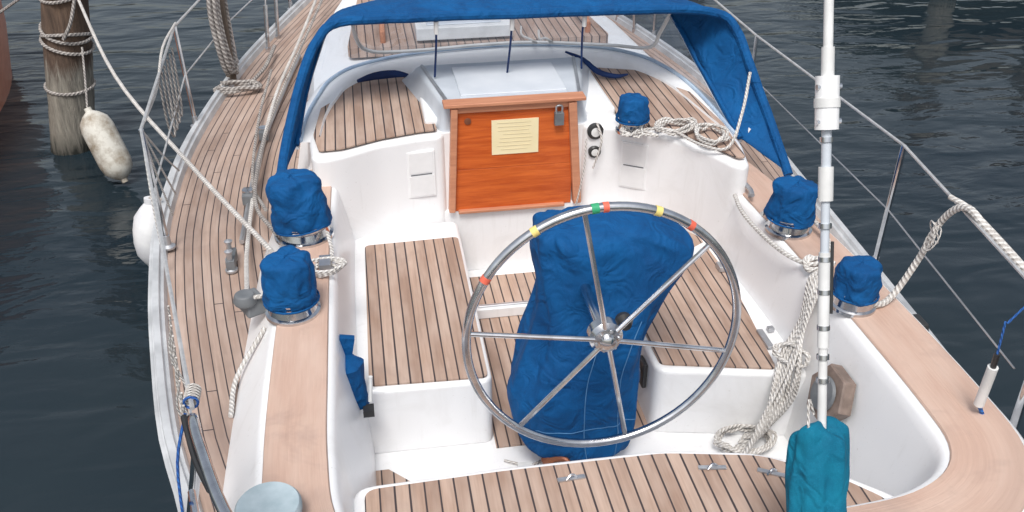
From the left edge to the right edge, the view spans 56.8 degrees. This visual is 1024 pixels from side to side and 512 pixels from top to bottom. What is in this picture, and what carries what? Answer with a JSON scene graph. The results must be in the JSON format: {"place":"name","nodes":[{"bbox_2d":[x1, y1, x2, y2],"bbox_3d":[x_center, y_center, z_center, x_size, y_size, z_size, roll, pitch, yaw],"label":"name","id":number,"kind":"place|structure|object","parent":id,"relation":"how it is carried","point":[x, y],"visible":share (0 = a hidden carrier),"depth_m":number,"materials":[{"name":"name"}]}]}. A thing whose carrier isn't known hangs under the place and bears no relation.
{"place":"outdoors","nodes":[
{"label":"outdoors","id":0,"kind":"place"},
{"bbox_2d":[263,0,636,52],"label":"mast","id":1,"kind":"object","parent":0,"point":[268,47],"visible":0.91,"depth_m":7.34,"materials":[{"name":"metal"}]},
{"bbox_2d":[0,0,1023,511],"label":"water","id":2,"kind":"structure","parent":0,"point":[936,86],"depth_m":8.04,"materials":[{"name":"liquid"}]},
{"bbox_2d":[0,0,11,110],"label":"neighbouring boat","id":3,"kind":"object","parent":2,"relation":"on","point":[5,75],"visible":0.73,"depth_m":9.67,"materials":[{"name":"orange paint"}]},
{"bbox_2d":[0,0,95,155],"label":"mooring piling","id":4,"kind":"object","parent":2,"relation":"in","point":[65,35],"visible":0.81,"depth_m":8.27,"materials":[{"name":"brown wood"}]},
{"bbox_2d":[80,47,132,182],"bbox_3d":[-3.545,-1.168,8.030,0.304,0.984,0.809,-23,38,-33],"label":"fender","id":5,"kind":"object","parent":4,"relation":"hanging from","point":[106,145],"visible":1,"depth_m":7.91,"materials":[{"name":"plastic"}]},
{"bbox_2d":[148,0,1023,511],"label":"sailboat","id":6,"kind":"object","parent":2,"relation":"on","point":[452,178],"visible":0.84,"depth_m":4.41,"materials":[{"name":"white plastic"}]},
{"bbox_2d":[132,196,161,265],"bbox_3d":[-1.983,-0.128,5.216,0.207,0.469,0.206,-5,31,-8],"label":"fender","id":7,"kind":"object","parent":6,"relation":"hanging from","point":[143,221],"visible":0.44,"depth_m":5.12,"materials":[{"name":"plastic"}]},
{"bbox_2d":[77,0,273,252],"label":"spring line","id":8,"kind":"object","parent":6,"relation":"attached to","point":[243,221],"visible":0.98,"depth_m":5.22,"materials":[{"name":"white fabric"}]},
{"bbox_2d":[138,0,292,511],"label":"port guard rail","id":9,"kind":"object","parent":6,"relation":"on","point":[202,470],"visible":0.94,"depth_m":3.19,"materials":[{"name":"silver metal"}]},
{"bbox_2d":[224,239,237,273],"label":"deck block","id":10,"kind":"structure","parent":6,"relation":"on","point":[231,258],"depth_m":4.54,"materials":[{"name":"metal"}]},
{"bbox_2d":[206,0,275,94],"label":"hung mooring rope","id":11,"kind":"object","parent":6,"relation":"attached to","point":[219,21],"visible":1,"depth_m":6.44,"materials":[{"name":"beige fabric"}]},
{"bbox_2d":[233,288,265,317],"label":"turning block","id":12,"kind":"structure","parent":6,"relation":"on","point":[246,303],"depth_m":3.94,"materials":[{"name":"grey plastic"}]},
{"bbox_2d":[234,482,302,511],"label":"canister","id":13,"kind":"object","parent":6,"relation":"on","point":[274,497],"visible":1,"depth_m":2.88,"materials":[{"name":"white plastic"}]},
{"bbox_2d":[239,54,300,243],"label":"genoa track","id":14,"kind":"structure","parent":6,"relation":"on","point":[247,194],"depth_m":5.27,"materials":[{"name":"metal"}]},
{"bbox_2d":[228,0,322,417],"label":"jib sheets","id":15,"kind":"object","parent":6,"relation":"on","point":[254,180],"visible":0.94,"depth_m":5.30,"materials":[{"name":"white fabric"}]},
{"bbox_2d":[259,245,320,326],"bbox_3d":[-0.898,0.114,3.821,0.230,0.268,0.229,-5,31,-8],"label":"winch","id":16,"kind":"object","parent":6,"relation":"on","point":[291,296],"visible":1,"depth_m":3.75,"materials":[{"name":"blue fabric"}]},
{"bbox_2d":[265,169,333,248],"bbox_3d":[-0.979,-0.235,4.360,0.286,0.311,0.290,-5,31,-8],"label":"winch","id":17,"kind":"object","parent":6,"relation":"on","point":[301,216],"visible":1,"depth_m":4.27,"materials":[{"name":"blue fabric"}]},
{"bbox_2d":[311,231,346,277],"bbox_3d":[-0.833,-0.007,4.226,0.192,0.059,0.339,-5,31,-8],"label":"rope cleat","id":18,"kind":"object","parent":6,"relation":"on","point":[324,264],"visible":0.78,"depth_m":4.14,"materials":[{"name":"fabric"}]},
{"bbox_2d":[339,334,374,417],"bbox_3d":[-0.656,0.495,3.884,0.168,0.330,0.150,-5,31,-8],"label":"winch handle pocket","id":19,"kind":"object","parent":6,"relation":"attached to","point":[354,368],"visible":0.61,"depth_m":3.86,"materials":[{"name":"blue fabric"}]},
{"bbox_2d":[357,70,407,82],"bbox_3d":[-0.767,-1.069,5.602,0.310,0.052,0.061,-10,32,-16],"label":"furled strap","id":20,"kind":"object","parent":6,"relation":"on","point":[385,74],"visible":0.99,"depth_m":5.59,"materials":[{"name":"blue fabric"}]},
{"bbox_2d":[434,16,586,76],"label":"halyard lines","id":21,"kind":"object","parent":6,"relation":"on","point":[512,22],"visible":0.97,"depth_m":5.17,"materials":[{"name":"blue fabric"}]},
{"bbox_2d":[442,91,585,213],"bbox_3d":[0.013,-0.553,5.169,0.760,0.652,0.090,-5,31,-8],"label":"companionway door","id":22,"kind":"structure","parent":6,"relation":"in","point":[515,152],"depth_m":5.15,"materials":[{"name":"brown wood"}]},
{"bbox_2d":[276,0,792,175],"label":"spray dodger","id":23,"kind":"object","parent":6,"relation":"on","point":[715,42],"visible":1,"depth_m":5.15,"materials":[{"name":"blue fabric"}]},
{"bbox_2d":[504,456,569,466],"bbox_3d":[0.243,0.899,4.020,0.578,0.128,0.191,4,31,6],"label":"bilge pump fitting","id":24,"kind":"object","parent":6,"relation":"on","point":[547,460],"visible":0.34,"depth_m":4.01,"materials":[{"name":"metal"}]},
{"bbox_2d":[565,51,627,77],"bbox_3d":[0.502,-1.138,5.650,0.385,0.140,0.070,5,31,9],"label":"furled strap","id":25,"kind":"object","parent":6,"relation":"on","point":[592,67],"visible":0.97,"depth_m":5.65,"materials":[{"name":"blue fabric"}]},
{"bbox_2d":[507,202,693,462],"bbox_3d":[0.359,0.382,3.910,0.761,1.138,0.556,-5,31,-8],"label":"helm pedestal","id":26,"kind":"object","parent":6,"relation":"on","point":[641,258],"visible":0.85,"depth_m":3.73,"materials":[{"name":"blue fabric"}]},
{"bbox_2d":[462,201,740,446],"bbox_3d":[0.311,0.213,3.497,1.027,1.027,0.404,-5,31,-8],"label":"steering wheel","id":27,"kind":"object","parent":26,"relation":"attached to","point":[604,333],"visible":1,"depth_m":3.35,"materials":[{"name":"silver metal"}]},
{"bbox_2d":[615,93,649,136],"bbox_3d":[0.637,-0.754,4.997,0.182,0.194,0.191,-5,31,-8],"label":"winch","id":28,"kind":"object","parent":6,"relation":"on","point":[632,114],"visible":0.98,"depth_m":4.93,"materials":[{"name":"blue fabric"}]},
{"bbox_2d":[620,127,643,137],"bbox_3d":[0.626,-0.654,4.955,0.130,0.053,0.092,-5,31,-8],"label":"rope coil","id":29,"kind":"object","parent":28,"relation":"on","point":[625,133],"visible":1,"depth_m":4.93,"materials":[{"name":"white fabric"}]},
{"bbox_2d":[639,355,647,387],"bbox_3d":[0.581,0.527,4.307,0.044,0.130,0.085,-5,31,-8],"label":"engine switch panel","id":30,"kind":"object","parent":6,"relation":"attached to","point":[643,371],"visible":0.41,"depth_m":4.28,"materials":[{"name":"black plastic"}]},
{"bbox_2d":[557,463,784,482],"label":"locker hinges","id":31,"kind":"object","parent":6,"relation":"on","point":[573,476],"visible":0.98,"depth_m":3.37,"materials":[{"name":"metal"}]},
{"bbox_2d":[637,72,751,150],"bbox_3d":[0.934,-0.783,4.904,0.533,0.320,0.342,12,33,20],"label":"rope coil","id":32,"kind":"object","parent":6,"relation":"on","point":[691,124],"visible":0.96,"depth_m":4.93,"materials":[{"name":"white fabric"}]},
{"bbox_2d":[745,183,754,197],"bbox_3d":[1.188,-0.345,4.782,0.033,0.056,0.238,-1,31,-2],"label":"mooring cleat","id":33,"kind":"object","parent":6,"relation":"attached to","point":[750,190],"visible":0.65,"depth_m":4.74,"materials":[{"name":"metal"}]},
{"bbox_2d":[733,193,835,272],"bbox_3d":[1.299,-0.082,4.356,0.299,0.092,0.938,-5,31,-8],"label":"winch rope","id":34,"kind":"object","parent":6,"relation":"on","point":[808,265],"visible":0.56,"depth_m":4.26,"materials":[{"name":"white fabric"}]},
{"bbox_2d":[713,271,817,454],"bbox_3d":[1.153,0.488,4.091,0.576,0.725,0.203,-19,36,-29],"label":"hanging rope","id":35,"kind":"object","parent":34,"relation":"hanging from","point":[780,401],"visible":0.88,"depth_m":4.07,"materials":[{"name":"white fabric"}]},
{"bbox_2d":[763,175,817,239],"bbox_3d":[1.305,-0.233,4.415,0.231,0.252,0.227,-5,31,-8],"label":"winch","id":36,"kind":"object","parent":6,"relation":"on","point":[789,210],"visible":0.99,"depth_m":4.35,"materials":[{"name":"blue fabric"}]},
{"bbox_2d":[785,0,849,511],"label":"backstay","id":37,"kind":"object","parent":6,"relation":"attached to","point":[817,471],"visible":1,"depth_m":2.73,"materials":[{"name":"metal"}]},
{"bbox_2d":[807,364,855,420],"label":"wooden block","id":38,"kind":"structure","parent":6,"relation":"attached to","point":[841,386],"depth_m":3.75,"materials":[{"name":"brown wood"}]},
{"bbox_2d":[652,0,1023,429],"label":"starboard guard rail","id":39,"kind":"object","parent":6,"relation":"on","point":[987,381],"visible":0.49,"depth_m":3.87,"materials":[{"name":"silver metal"}]},
{"bbox_2d":[833,255,882,317],"bbox_3d":[1.411,0.114,3.876,0.196,0.212,0.197,-5,31,-8],"label":"winch","id":40,"kind":"object","parent":6,"relation":"on","point":[857,283],"visible":0.97,"depth_m":3.82,"materials":[{"name":"blue fabric"}]},
{"bbox_2d":[912,314,928,331],"bbox_3d":[1.746,0.297,4.087,0.068,0.060,0.107,-5,31,-8],"label":"deck fairlead","id":41,"kind":"object","parent":6,"relation":"on","point":[921,320],"visible":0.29,"depth_m":4.06,"materials":[{"name":"grey metal"}]},
{"bbox_2d":[873,194,1023,307],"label":"stern mooring rope","id":42,"kind":"object","parent":6,"relation":"on","point":[987,227],"visible":0.94,"depth_m":3.67,"materials":[{"name":"white fabric"}]},
{"bbox_2d":[693,242,774,348],"bbox_3d":[1.022,0.176,4.607,0.250,0.037,0.928,-7,32,-12],"label":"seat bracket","id":43,"kind":"object","parent":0,"point":[760,332],"visible":0.62,"depth_m":4.34,"materials":[{"name":"metal"}]}
]}

